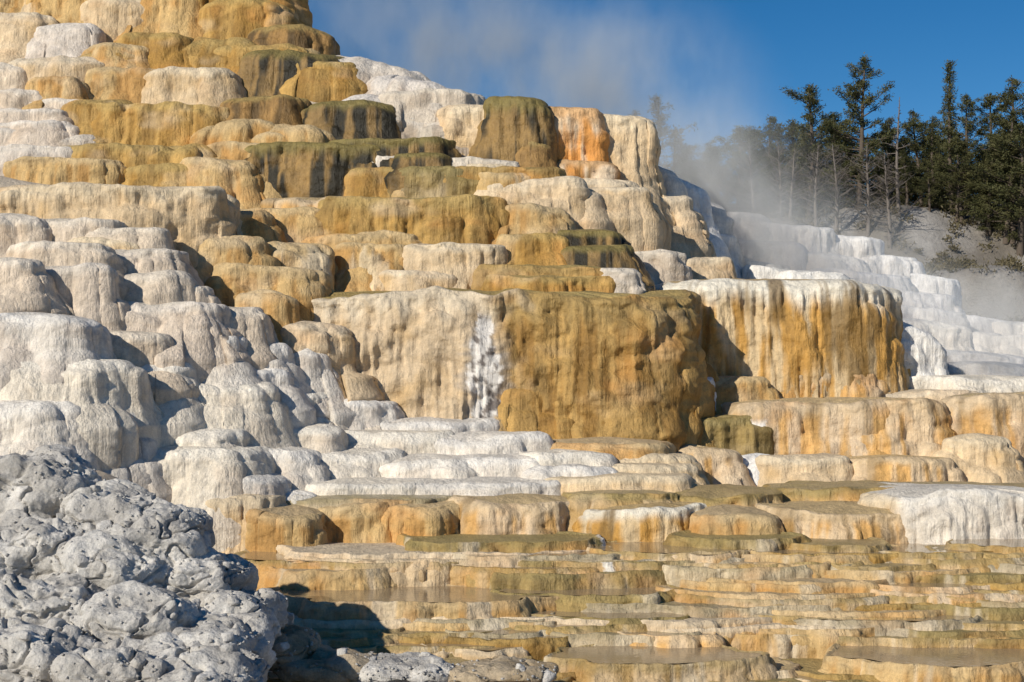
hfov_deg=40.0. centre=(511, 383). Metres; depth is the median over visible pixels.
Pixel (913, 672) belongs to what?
travertine terrace
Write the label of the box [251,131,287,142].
travertine terrace
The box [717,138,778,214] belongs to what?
bare tree
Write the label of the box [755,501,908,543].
travertine terrace
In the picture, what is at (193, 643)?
rock
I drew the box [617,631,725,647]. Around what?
travertine terrace
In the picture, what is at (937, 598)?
travertine terrace
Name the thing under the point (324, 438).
travertine terrace
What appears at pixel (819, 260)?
travertine terrace
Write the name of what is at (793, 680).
travertine terrace
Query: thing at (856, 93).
pine tree
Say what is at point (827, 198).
pine tree
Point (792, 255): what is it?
travertine terrace
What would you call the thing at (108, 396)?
travertine terrace
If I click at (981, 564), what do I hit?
travertine terrace
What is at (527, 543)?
travertine terrace
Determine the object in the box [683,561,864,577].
travertine terrace
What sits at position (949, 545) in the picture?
travertine terrace
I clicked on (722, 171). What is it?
pine tree
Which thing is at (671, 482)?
travertine terrace
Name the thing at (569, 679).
travertine terrace
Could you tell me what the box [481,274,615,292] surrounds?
travertine terrace
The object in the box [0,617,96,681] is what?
rock mound
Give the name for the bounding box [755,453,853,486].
travertine terrace
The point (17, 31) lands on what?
travertine mound
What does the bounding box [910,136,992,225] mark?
pine tree
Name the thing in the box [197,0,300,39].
travertine mound
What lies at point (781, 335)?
travertine terrace
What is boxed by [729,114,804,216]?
pine tree
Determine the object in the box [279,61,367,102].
travertine terrace
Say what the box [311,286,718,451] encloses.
travertine terrace
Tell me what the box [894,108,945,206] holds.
pine tree
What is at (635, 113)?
pine tree
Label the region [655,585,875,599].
travertine terrace
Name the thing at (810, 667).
travertine terrace
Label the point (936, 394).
travertine terrace
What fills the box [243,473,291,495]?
travertine terrace
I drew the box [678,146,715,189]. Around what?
pine tree
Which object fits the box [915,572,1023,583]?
travertine terrace
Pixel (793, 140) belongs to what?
fir tree
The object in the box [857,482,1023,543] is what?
travertine terrace
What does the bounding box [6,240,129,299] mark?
travertine terrace
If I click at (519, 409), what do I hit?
travertine terrace
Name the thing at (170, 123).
travertine terrace
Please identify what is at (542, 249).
travertine terrace
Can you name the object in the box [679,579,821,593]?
travertine terrace
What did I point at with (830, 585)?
travertine terrace
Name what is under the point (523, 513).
travertine terrace
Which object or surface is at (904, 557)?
travertine terrace
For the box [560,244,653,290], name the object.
travertine terrace
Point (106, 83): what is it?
travertine mound
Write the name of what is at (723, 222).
travertine terrace
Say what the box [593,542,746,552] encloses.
water
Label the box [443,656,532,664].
travertine terrace
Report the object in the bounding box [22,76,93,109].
travertine mound
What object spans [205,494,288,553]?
travertine terrace
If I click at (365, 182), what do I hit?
travertine terrace
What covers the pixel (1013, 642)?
travertine terrace
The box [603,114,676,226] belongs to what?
travertine terrace
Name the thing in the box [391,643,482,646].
water
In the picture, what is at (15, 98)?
travertine mound
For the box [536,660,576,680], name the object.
travertine terrace
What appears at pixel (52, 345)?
travertine terrace
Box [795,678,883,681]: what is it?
travertine terrace
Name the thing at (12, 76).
travertine mound
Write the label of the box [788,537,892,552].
travertine terrace
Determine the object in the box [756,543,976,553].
water
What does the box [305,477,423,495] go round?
travertine terrace
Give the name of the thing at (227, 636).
rock
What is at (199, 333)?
travertine terrace
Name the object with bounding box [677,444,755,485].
travertine terrace
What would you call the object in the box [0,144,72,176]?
travertine terrace
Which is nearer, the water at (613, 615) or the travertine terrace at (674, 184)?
the water at (613, 615)
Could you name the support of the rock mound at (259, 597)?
on the ground
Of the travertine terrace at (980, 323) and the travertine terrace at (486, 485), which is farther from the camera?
the travertine terrace at (980, 323)
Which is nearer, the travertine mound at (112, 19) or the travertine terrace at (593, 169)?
the travertine terrace at (593, 169)
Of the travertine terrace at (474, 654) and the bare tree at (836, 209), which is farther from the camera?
the bare tree at (836, 209)
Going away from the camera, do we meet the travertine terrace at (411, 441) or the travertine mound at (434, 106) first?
the travertine terrace at (411, 441)
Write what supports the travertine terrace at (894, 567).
on the ground
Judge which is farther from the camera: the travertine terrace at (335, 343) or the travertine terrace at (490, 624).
the travertine terrace at (335, 343)
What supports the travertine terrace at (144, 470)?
on the ground
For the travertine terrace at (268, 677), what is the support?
on the ground
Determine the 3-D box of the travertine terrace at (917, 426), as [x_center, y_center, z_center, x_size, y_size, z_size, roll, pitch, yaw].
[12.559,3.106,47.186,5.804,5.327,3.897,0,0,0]
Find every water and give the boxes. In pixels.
[240,551,309,561]
[267,670,278,677]
[276,586,552,602]
[331,643,397,648]
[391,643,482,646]
[457,629,537,633]
[465,647,513,649]
[469,636,558,638]
[472,550,604,556]
[499,587,665,595]
[501,567,580,568]
[531,611,684,618]
[547,624,604,626]
[552,646,760,663]
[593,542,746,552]
[624,631,709,635]
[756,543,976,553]
[796,675,870,681]
[828,615,971,620]
[832,646,1023,666]
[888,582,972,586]
[951,538,1023,546]
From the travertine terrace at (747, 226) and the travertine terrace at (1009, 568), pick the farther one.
the travertine terrace at (747, 226)
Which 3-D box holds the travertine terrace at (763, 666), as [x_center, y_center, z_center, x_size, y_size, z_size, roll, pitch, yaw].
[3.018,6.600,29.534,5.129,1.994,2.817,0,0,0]
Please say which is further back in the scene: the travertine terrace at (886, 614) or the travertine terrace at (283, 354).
the travertine terrace at (283, 354)
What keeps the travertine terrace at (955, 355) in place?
on the ground
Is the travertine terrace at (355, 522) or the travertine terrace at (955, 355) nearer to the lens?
the travertine terrace at (355, 522)
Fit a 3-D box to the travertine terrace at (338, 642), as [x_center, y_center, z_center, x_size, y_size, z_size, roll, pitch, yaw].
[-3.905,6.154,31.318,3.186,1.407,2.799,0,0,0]
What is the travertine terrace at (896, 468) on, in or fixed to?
on the ground
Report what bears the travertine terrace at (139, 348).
on the ground
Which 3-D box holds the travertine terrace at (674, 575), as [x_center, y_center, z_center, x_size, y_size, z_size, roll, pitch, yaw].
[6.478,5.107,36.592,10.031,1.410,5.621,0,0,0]
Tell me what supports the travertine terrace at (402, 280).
on the ground
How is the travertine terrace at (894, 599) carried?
on the ground
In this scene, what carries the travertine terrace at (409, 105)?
on the ground
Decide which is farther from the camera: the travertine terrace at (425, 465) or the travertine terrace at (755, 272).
the travertine terrace at (755, 272)
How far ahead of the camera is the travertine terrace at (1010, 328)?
67.83 m
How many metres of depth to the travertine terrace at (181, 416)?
39.41 m
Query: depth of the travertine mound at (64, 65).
58.39 m
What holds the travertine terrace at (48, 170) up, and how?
on the ground
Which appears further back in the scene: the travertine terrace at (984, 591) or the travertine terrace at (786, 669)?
the travertine terrace at (984, 591)
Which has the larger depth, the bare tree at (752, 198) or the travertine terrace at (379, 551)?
the bare tree at (752, 198)
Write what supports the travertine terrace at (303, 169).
on the ground
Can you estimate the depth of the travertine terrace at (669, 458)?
41.76 m
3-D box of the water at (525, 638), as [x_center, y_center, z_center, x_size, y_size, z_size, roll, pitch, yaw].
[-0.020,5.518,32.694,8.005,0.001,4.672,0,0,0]
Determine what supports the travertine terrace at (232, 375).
on the ground
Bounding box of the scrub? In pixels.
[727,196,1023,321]
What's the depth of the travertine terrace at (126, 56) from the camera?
59.39 m
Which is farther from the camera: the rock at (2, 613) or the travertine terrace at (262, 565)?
the travertine terrace at (262, 565)
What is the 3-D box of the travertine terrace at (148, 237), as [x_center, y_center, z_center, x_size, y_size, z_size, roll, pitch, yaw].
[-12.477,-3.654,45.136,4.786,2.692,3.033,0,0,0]
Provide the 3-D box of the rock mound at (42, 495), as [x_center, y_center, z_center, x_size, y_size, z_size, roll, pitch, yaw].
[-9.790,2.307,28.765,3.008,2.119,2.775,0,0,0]
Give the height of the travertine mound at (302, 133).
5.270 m
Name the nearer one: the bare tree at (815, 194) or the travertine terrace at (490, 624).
the travertine terrace at (490, 624)
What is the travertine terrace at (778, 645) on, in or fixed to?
on the ground
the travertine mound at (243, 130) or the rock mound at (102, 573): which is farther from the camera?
the travertine mound at (243, 130)
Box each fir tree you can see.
[766,121,807,214]
[826,149,862,209]
[870,159,892,204]
[882,135,911,204]
[915,115,947,209]
[930,59,981,214]
[967,147,1005,234]
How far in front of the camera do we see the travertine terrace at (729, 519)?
37.38 m
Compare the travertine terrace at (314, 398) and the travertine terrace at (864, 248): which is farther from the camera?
the travertine terrace at (864, 248)
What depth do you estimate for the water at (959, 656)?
29.42 m
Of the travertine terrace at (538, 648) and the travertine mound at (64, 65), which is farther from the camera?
the travertine mound at (64, 65)
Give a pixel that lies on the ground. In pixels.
(990, 293)
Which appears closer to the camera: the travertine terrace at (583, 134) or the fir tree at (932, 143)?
the travertine terrace at (583, 134)
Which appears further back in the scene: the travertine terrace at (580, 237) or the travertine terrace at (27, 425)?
the travertine terrace at (580, 237)
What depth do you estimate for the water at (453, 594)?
32.81 m
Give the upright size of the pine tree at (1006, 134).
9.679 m
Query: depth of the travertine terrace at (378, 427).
43.23 m
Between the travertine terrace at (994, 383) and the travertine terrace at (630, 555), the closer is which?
the travertine terrace at (630, 555)
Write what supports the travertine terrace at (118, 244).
on the ground
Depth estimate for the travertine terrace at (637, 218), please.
52.61 m
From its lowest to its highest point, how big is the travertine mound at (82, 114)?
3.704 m
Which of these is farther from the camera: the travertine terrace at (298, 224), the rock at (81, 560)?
the travertine terrace at (298, 224)
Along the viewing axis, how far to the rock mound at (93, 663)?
21.84 m
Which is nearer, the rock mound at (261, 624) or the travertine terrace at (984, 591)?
the rock mound at (261, 624)
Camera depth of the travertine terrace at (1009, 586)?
33.19 m
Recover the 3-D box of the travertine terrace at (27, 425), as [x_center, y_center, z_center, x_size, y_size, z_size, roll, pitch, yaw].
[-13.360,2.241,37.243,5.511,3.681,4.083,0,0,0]
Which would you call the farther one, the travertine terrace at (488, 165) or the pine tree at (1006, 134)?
the pine tree at (1006, 134)
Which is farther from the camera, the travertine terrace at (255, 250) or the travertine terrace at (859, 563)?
the travertine terrace at (255, 250)
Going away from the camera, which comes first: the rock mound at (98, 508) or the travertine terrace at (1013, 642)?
the rock mound at (98, 508)
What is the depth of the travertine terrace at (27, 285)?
39.84 m
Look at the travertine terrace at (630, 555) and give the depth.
35.04 m
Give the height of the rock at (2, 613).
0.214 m
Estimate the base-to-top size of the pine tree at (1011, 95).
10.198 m
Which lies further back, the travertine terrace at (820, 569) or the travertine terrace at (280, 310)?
the travertine terrace at (280, 310)
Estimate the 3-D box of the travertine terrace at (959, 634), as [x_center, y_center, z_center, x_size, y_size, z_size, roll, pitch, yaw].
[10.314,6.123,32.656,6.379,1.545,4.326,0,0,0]
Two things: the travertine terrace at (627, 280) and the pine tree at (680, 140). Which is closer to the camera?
the travertine terrace at (627, 280)
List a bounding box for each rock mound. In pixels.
[0,444,102,518]
[0,509,82,576]
[0,568,103,624]
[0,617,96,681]
[50,632,186,681]
[51,529,173,589]
[60,479,163,533]
[62,580,207,642]
[102,500,214,563]
[156,644,268,681]
[160,547,258,602]
[172,611,276,667]
[199,588,287,638]
[269,625,321,669]
[272,644,377,681]
[358,652,451,681]
[448,655,558,681]
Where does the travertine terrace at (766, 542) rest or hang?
on the ground
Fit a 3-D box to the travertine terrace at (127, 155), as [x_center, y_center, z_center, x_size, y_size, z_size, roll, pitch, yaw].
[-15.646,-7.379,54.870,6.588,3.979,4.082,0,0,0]
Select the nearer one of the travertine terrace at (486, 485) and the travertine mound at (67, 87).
the travertine terrace at (486, 485)
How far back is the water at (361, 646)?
29.98 m
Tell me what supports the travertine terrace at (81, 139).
on the ground
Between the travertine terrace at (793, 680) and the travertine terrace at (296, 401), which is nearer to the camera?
the travertine terrace at (793, 680)
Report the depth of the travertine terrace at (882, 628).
31.10 m
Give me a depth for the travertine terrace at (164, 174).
53.21 m
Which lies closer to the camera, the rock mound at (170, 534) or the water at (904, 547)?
the rock mound at (170, 534)
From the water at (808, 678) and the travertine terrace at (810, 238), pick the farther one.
the travertine terrace at (810, 238)
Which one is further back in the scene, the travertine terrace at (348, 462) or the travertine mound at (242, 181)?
the travertine mound at (242, 181)
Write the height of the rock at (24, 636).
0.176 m
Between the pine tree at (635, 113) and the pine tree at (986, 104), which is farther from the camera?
the pine tree at (635, 113)
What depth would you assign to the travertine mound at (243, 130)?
55.16 m
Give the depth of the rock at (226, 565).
26.93 m
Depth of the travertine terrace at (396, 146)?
54.04 m
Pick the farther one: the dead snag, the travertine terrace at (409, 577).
the dead snag
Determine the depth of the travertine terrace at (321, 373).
43.30 m
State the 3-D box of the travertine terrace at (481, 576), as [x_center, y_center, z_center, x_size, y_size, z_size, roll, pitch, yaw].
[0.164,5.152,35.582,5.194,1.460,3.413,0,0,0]
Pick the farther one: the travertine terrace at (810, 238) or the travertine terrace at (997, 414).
the travertine terrace at (810, 238)
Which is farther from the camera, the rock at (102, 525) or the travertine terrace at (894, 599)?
the travertine terrace at (894, 599)
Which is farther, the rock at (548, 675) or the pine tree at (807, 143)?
the pine tree at (807, 143)
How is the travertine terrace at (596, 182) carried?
on the ground
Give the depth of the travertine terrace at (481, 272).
47.83 m
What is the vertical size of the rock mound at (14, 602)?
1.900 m
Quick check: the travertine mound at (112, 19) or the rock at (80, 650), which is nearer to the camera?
the rock at (80, 650)
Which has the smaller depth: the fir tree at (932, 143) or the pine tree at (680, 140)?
the fir tree at (932, 143)
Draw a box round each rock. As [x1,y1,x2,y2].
[0,610,5,617]
[18,632,30,640]
[47,617,65,627]
[56,513,64,519]
[66,520,75,523]
[72,647,85,657]
[74,554,88,567]
[90,485,100,490]
[96,520,111,530]
[123,632,134,637]
[188,640,199,646]
[191,599,199,607]
[221,632,233,641]
[221,643,237,651]
[223,561,230,568]
[227,596,239,605]
[273,642,289,651]
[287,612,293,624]
[337,648,347,655]
[421,652,430,655]
[430,656,443,663]
[516,663,525,671]
[541,669,556,681]
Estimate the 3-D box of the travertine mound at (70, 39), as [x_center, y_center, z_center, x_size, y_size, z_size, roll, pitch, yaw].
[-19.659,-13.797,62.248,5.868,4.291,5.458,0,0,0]
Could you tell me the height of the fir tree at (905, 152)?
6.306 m
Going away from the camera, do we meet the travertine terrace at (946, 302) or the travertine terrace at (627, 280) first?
the travertine terrace at (627, 280)
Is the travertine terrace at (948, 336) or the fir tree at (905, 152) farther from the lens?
the fir tree at (905, 152)
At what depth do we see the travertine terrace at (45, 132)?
54.77 m
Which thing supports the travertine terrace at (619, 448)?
on the ground
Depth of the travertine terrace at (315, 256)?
47.36 m
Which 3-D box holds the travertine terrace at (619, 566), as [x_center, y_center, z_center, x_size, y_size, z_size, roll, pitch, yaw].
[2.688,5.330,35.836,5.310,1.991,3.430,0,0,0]
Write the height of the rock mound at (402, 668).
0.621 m
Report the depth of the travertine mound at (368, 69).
59.60 m
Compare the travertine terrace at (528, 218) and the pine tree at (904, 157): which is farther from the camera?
the pine tree at (904, 157)
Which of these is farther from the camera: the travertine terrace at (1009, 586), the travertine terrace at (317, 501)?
the travertine terrace at (317, 501)
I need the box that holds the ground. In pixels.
[0,101,1023,479]
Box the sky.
[308,0,1023,211]
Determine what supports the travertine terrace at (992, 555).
on the ground
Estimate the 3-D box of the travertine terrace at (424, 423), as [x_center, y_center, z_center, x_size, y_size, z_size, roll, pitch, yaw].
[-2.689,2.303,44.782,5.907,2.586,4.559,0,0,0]
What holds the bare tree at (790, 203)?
on the ground
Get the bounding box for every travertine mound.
[0,12,58,62]
[0,62,27,89]
[0,88,42,108]
[8,55,104,81]
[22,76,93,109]
[25,23,106,58]
[26,0,86,23]
[61,99,133,142]
[80,0,144,41]
[81,42,151,68]
[85,66,154,102]
[113,0,208,42]
[114,32,193,68]
[141,66,246,106]
[147,143,217,163]
[180,157,266,208]
[182,37,256,67]
[189,119,274,145]
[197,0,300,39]
[219,94,311,124]
[237,49,343,96]
[240,210,287,242]
[246,24,339,54]
[270,124,335,142]
[335,55,430,83]
[342,94,380,101]
[365,75,449,95]
[428,103,482,109]
[515,141,556,166]
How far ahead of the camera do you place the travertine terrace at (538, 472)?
40.38 m
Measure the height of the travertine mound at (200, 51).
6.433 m
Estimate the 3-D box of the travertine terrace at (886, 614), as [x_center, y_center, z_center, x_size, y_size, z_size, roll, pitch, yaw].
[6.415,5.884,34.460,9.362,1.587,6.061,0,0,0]
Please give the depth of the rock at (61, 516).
27.13 m
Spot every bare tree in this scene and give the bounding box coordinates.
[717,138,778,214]
[756,140,801,216]
[769,147,816,218]
[786,143,845,226]
[790,144,858,233]
[830,144,912,236]
[850,152,920,249]
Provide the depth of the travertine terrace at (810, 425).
46.16 m
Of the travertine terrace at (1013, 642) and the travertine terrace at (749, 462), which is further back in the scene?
the travertine terrace at (749, 462)
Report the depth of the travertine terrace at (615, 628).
31.01 m
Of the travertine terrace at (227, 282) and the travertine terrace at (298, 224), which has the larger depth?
the travertine terrace at (298, 224)
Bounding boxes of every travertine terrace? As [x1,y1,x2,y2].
[0,0,83,22]
[0,108,73,127]
[0,120,79,145]
[0,128,14,145]
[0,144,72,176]
[0,182,240,268]
[0,213,52,257]
[0,257,73,314]
[0,312,116,391]
[0,359,163,470]
[0,400,101,470]
[3,156,126,184]
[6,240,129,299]
[29,98,75,108]
[45,262,129,330]
[46,217,126,241]
[55,142,172,174]
[57,134,94,145]
[67,236,139,249]
[79,52,134,59]
[85,227,193,267]
[91,101,229,145]
[102,412,171,501]
[110,330,199,405]
[114,248,203,285]
[121,163,187,186]
[124,269,198,304]
[124,301,250,382]
[141,362,205,446]
[152,445,275,551]
[173,428,249,504]
[195,235,282,283]
[195,285,221,303]
[198,0,312,26]
[198,381,299,447]
[203,336,261,389]
[204,262,334,320]
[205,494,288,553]
[207,141,281,198]
[214,43,320,77]
[229,307,279,369]
[233,289,304,342]
[234,549,458,585]
[237,219,242,234]
[240,206,323,242]
[243,141,380,197]
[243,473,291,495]
[245,505,331,551]
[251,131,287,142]
[256,368,316,427]
[256,560,396,590]
[260,196,326,207]
[266,343,311,392]
[266,679,300,681]
[267,675,281,680]
[268,241,334,290]
[269,446,329,490]
[270,584,559,621]
[276,542,585,559]
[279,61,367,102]
[280,321,384,401]
[286,489,316,500]
[286,494,451,508]
[287,558,399,572]
[289,615,450,629]
[291,494,311,503]
[293,348,356,426]
[293,423,348,453]
[300,99,401,139]
[301,233,370,249]
[301,556,491,586]
[305,392,348,429]
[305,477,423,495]
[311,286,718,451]
[312,627,404,637]
[315,194,509,243]
[318,502,392,542]
[321,447,405,478]
[321,632,398,648]
[328,136,461,169]
[334,242,404,290]
[334,259,372,291]
[343,167,391,197]
[344,399,404,429]
[344,429,454,453]
[349,643,401,653]
[358,230,421,265]
[365,425,381,429]
[368,645,495,653]
[374,627,512,642]
[375,155,393,166]
[378,88,485,131]
[378,270,457,290]
[379,453,479,478]
[380,416,499,432]
[381,188,406,197]
[381,500,459,542]
[384,152,451,193]
[386,476,560,495]
[387,166,478,198]
[396,531,605,552]
[398,636,568,659]
[401,118,468,156]
[402,242,507,288]
[402,621,556,630]
[413,612,554,629]
[422,644,528,659]
[433,551,622,566]
[434,431,553,454]
[436,104,483,155]
[443,166,566,182]
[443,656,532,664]
[445,629,549,639]
[448,493,569,534]
[450,565,599,587]
[452,156,519,166]
[453,453,539,476]
[466,569,666,590]
[467,164,514,167]
[469,96,557,163]
[471,264,603,289]
[473,176,589,229]
[476,172,530,202]
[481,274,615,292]
[490,584,683,611]
[494,202,574,243]
[495,232,568,265]
[497,557,744,566]
[498,388,574,438]
[500,616,771,632]
[514,624,647,634]
[517,560,694,566]
[519,449,617,466]
[519,464,617,479]
[531,614,689,624]
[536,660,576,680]
[543,644,777,681]
[544,472,700,494]
[544,560,689,571]
[548,106,609,161]
[550,437,675,460]
[550,631,701,646]
[553,676,573,681]
[557,159,619,179]
[557,229,644,266]
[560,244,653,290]
[562,490,681,531]
[572,501,706,541]
[576,191,614,230]
[581,601,841,617]
[582,178,639,187]
[586,540,751,560]
[588,187,671,251]
[600,268,645,293]
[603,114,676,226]
[608,542,753,562]
[613,463,708,484]
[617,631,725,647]
[618,452,710,484]
[635,249,692,284]
[655,278,910,397]
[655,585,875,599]
[659,166,687,195]
[660,623,835,638]
[662,564,852,586]
[663,195,716,256]
[663,530,811,550]
[675,484,782,506]
[675,593,889,610]
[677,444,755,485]
[679,178,736,275]
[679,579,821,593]
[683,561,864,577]
[686,257,736,278]
[688,504,784,534]
[699,561,830,577]
[701,414,774,454]
[704,627,874,658]
[706,577,921,593]
[707,377,716,410]
[710,677,867,681]
[711,202,744,267]
[715,376,780,413]
[720,233,742,278]
[721,397,946,455]
[726,212,771,240]
[730,633,1008,658]
[738,239,808,270]
[741,544,911,564]
[742,265,855,279]
[742,453,768,485]
[742,613,983,635]
[745,260,790,269]
[748,549,992,563]
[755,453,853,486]
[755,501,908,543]
[758,615,925,624]
[759,221,840,254]
[762,480,1023,501]
[771,656,800,678]
[772,602,981,611]
[772,607,973,618]
[778,373,888,397]
[782,658,879,681]
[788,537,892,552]
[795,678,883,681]
[806,252,871,272]
[809,267,918,301]
[817,643,1023,681]
[825,567,980,583]
[830,235,884,269]
[831,563,936,571]
[834,397,956,455]
[847,454,965,481]
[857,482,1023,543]
[869,254,925,292]
[870,589,1023,605]
[876,604,1023,620]
[878,582,1012,593]
[879,545,1023,563]
[884,389,979,400]
[884,594,989,603]
[887,628,1023,639]
[901,305,970,329]
[901,322,948,375]
[902,291,963,312]
[903,318,975,350]
[904,361,913,371]
[909,375,1023,392]
[910,273,965,314]
[912,557,1023,572]
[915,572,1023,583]
[925,545,1023,558]
[930,433,1023,482]
[940,392,1023,462]
[944,539,1023,553]
[946,349,1023,363]
[947,361,1023,375]
[962,620,1023,630]
[965,581,1023,590]
[966,315,1007,332]
[969,636,1023,648]
[972,331,1002,335]
[972,332,1023,356]
[973,589,1023,594]
[976,599,1023,607]
[987,563,1023,573]
[992,321,1023,335]
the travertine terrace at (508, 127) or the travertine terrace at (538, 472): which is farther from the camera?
the travertine terrace at (508, 127)
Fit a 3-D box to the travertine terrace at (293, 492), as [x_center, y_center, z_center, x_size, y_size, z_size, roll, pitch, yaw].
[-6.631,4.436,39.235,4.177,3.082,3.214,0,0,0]
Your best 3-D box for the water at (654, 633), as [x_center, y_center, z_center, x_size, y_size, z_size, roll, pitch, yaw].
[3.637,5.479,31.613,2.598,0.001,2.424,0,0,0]
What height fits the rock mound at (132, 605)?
1.725 m
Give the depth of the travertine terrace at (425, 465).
40.62 m
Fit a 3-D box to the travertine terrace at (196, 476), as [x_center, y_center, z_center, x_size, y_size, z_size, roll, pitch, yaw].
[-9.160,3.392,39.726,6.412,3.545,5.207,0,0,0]
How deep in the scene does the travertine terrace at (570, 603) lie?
32.60 m
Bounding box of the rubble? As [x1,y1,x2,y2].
[0,446,556,681]
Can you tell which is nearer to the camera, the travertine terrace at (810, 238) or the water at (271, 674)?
the water at (271, 674)
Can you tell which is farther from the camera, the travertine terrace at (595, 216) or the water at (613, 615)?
the travertine terrace at (595, 216)
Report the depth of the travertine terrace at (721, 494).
39.22 m
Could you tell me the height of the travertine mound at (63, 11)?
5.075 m
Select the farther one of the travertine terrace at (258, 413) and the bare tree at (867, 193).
the bare tree at (867, 193)
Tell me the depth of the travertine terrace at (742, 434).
45.97 m
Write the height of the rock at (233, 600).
0.205 m
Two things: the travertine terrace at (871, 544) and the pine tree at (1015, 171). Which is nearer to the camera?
the travertine terrace at (871, 544)
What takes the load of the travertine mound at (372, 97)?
on the ground
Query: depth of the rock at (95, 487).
27.65 m
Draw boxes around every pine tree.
[628,110,661,136]
[647,93,697,167]
[658,126,701,181]
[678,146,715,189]
[689,144,743,211]
[710,125,773,211]
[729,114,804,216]
[736,150,807,215]
[779,82,855,215]
[801,145,845,214]
[803,111,879,214]
[816,52,921,207]
[862,115,915,203]
[888,150,927,204]
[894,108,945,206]
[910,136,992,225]
[912,164,943,211]
[927,93,995,215]
[932,159,978,222]
[962,106,1023,243]
[963,93,1007,207]
[974,145,1023,243]
[976,122,1023,256]
[987,75,1023,196]
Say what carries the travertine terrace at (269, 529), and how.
on the ground
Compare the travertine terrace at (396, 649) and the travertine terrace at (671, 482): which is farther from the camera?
the travertine terrace at (671, 482)
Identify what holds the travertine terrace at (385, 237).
on the ground
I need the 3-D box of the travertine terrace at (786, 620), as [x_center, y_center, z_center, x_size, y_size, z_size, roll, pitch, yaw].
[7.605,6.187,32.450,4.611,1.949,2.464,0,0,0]
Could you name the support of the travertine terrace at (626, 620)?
on the ground
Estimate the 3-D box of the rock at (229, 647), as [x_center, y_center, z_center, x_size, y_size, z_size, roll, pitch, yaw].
[-4.564,4.284,22.676,0.264,0.208,0.287,0,0,0]
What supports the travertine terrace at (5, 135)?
on the ground
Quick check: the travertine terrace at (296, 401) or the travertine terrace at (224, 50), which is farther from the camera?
the travertine terrace at (224, 50)
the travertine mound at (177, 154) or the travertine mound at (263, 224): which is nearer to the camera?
the travertine mound at (263, 224)
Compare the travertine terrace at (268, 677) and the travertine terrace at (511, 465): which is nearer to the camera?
the travertine terrace at (268, 677)
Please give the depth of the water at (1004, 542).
36.49 m
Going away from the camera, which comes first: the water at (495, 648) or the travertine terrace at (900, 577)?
the water at (495, 648)
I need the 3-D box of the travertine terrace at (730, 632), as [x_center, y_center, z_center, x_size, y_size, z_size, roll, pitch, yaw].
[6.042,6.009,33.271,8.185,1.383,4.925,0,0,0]
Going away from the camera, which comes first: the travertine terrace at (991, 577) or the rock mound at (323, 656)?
the rock mound at (323, 656)
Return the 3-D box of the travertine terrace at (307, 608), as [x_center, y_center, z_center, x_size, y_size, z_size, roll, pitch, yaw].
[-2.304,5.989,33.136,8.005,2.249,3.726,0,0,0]
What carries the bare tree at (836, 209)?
on the ground
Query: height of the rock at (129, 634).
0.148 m
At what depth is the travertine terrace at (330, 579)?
33.84 m
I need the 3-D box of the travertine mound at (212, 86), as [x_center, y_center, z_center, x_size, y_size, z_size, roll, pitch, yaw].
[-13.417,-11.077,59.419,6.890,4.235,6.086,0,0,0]
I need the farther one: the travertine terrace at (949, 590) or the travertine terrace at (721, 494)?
the travertine terrace at (721, 494)
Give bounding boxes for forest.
[659,118,1023,217]
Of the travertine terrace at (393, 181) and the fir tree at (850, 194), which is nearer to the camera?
the travertine terrace at (393, 181)
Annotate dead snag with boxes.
[882,97,910,215]
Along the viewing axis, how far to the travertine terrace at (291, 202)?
51.45 m
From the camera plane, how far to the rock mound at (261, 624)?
23.94 m
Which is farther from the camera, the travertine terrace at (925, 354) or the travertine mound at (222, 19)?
the travertine mound at (222, 19)
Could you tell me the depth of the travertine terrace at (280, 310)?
44.42 m
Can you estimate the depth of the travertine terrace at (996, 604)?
32.19 m
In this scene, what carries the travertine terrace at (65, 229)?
on the ground
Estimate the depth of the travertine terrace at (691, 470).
41.11 m
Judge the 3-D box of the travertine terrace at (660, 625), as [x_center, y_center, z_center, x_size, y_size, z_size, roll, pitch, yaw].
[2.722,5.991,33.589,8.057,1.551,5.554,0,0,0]
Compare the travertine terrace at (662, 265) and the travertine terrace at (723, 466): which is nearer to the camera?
the travertine terrace at (723, 466)
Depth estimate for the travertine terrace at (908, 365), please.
50.73 m
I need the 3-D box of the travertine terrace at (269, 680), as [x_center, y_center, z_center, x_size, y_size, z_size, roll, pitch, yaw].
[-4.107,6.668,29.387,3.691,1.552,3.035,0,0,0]
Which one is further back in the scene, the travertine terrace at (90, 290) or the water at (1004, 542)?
the travertine terrace at (90, 290)
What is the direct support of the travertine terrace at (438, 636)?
on the ground
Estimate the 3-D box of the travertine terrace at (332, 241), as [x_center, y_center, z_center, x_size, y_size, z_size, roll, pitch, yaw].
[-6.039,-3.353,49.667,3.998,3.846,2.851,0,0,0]
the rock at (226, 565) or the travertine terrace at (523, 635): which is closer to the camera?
the rock at (226, 565)
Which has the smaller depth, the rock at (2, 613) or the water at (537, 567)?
the rock at (2, 613)
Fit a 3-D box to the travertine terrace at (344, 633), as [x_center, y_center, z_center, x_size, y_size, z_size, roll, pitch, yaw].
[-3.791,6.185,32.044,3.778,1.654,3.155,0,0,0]
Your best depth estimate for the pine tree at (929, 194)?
101.85 m
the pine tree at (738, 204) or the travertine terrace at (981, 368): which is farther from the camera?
the pine tree at (738, 204)
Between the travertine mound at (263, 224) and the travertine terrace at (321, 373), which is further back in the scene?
the travertine mound at (263, 224)
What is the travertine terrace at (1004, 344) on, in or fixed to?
on the ground
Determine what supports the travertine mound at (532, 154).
on the ground
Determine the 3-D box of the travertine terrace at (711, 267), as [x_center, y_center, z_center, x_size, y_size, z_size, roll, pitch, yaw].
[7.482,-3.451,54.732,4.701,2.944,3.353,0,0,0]

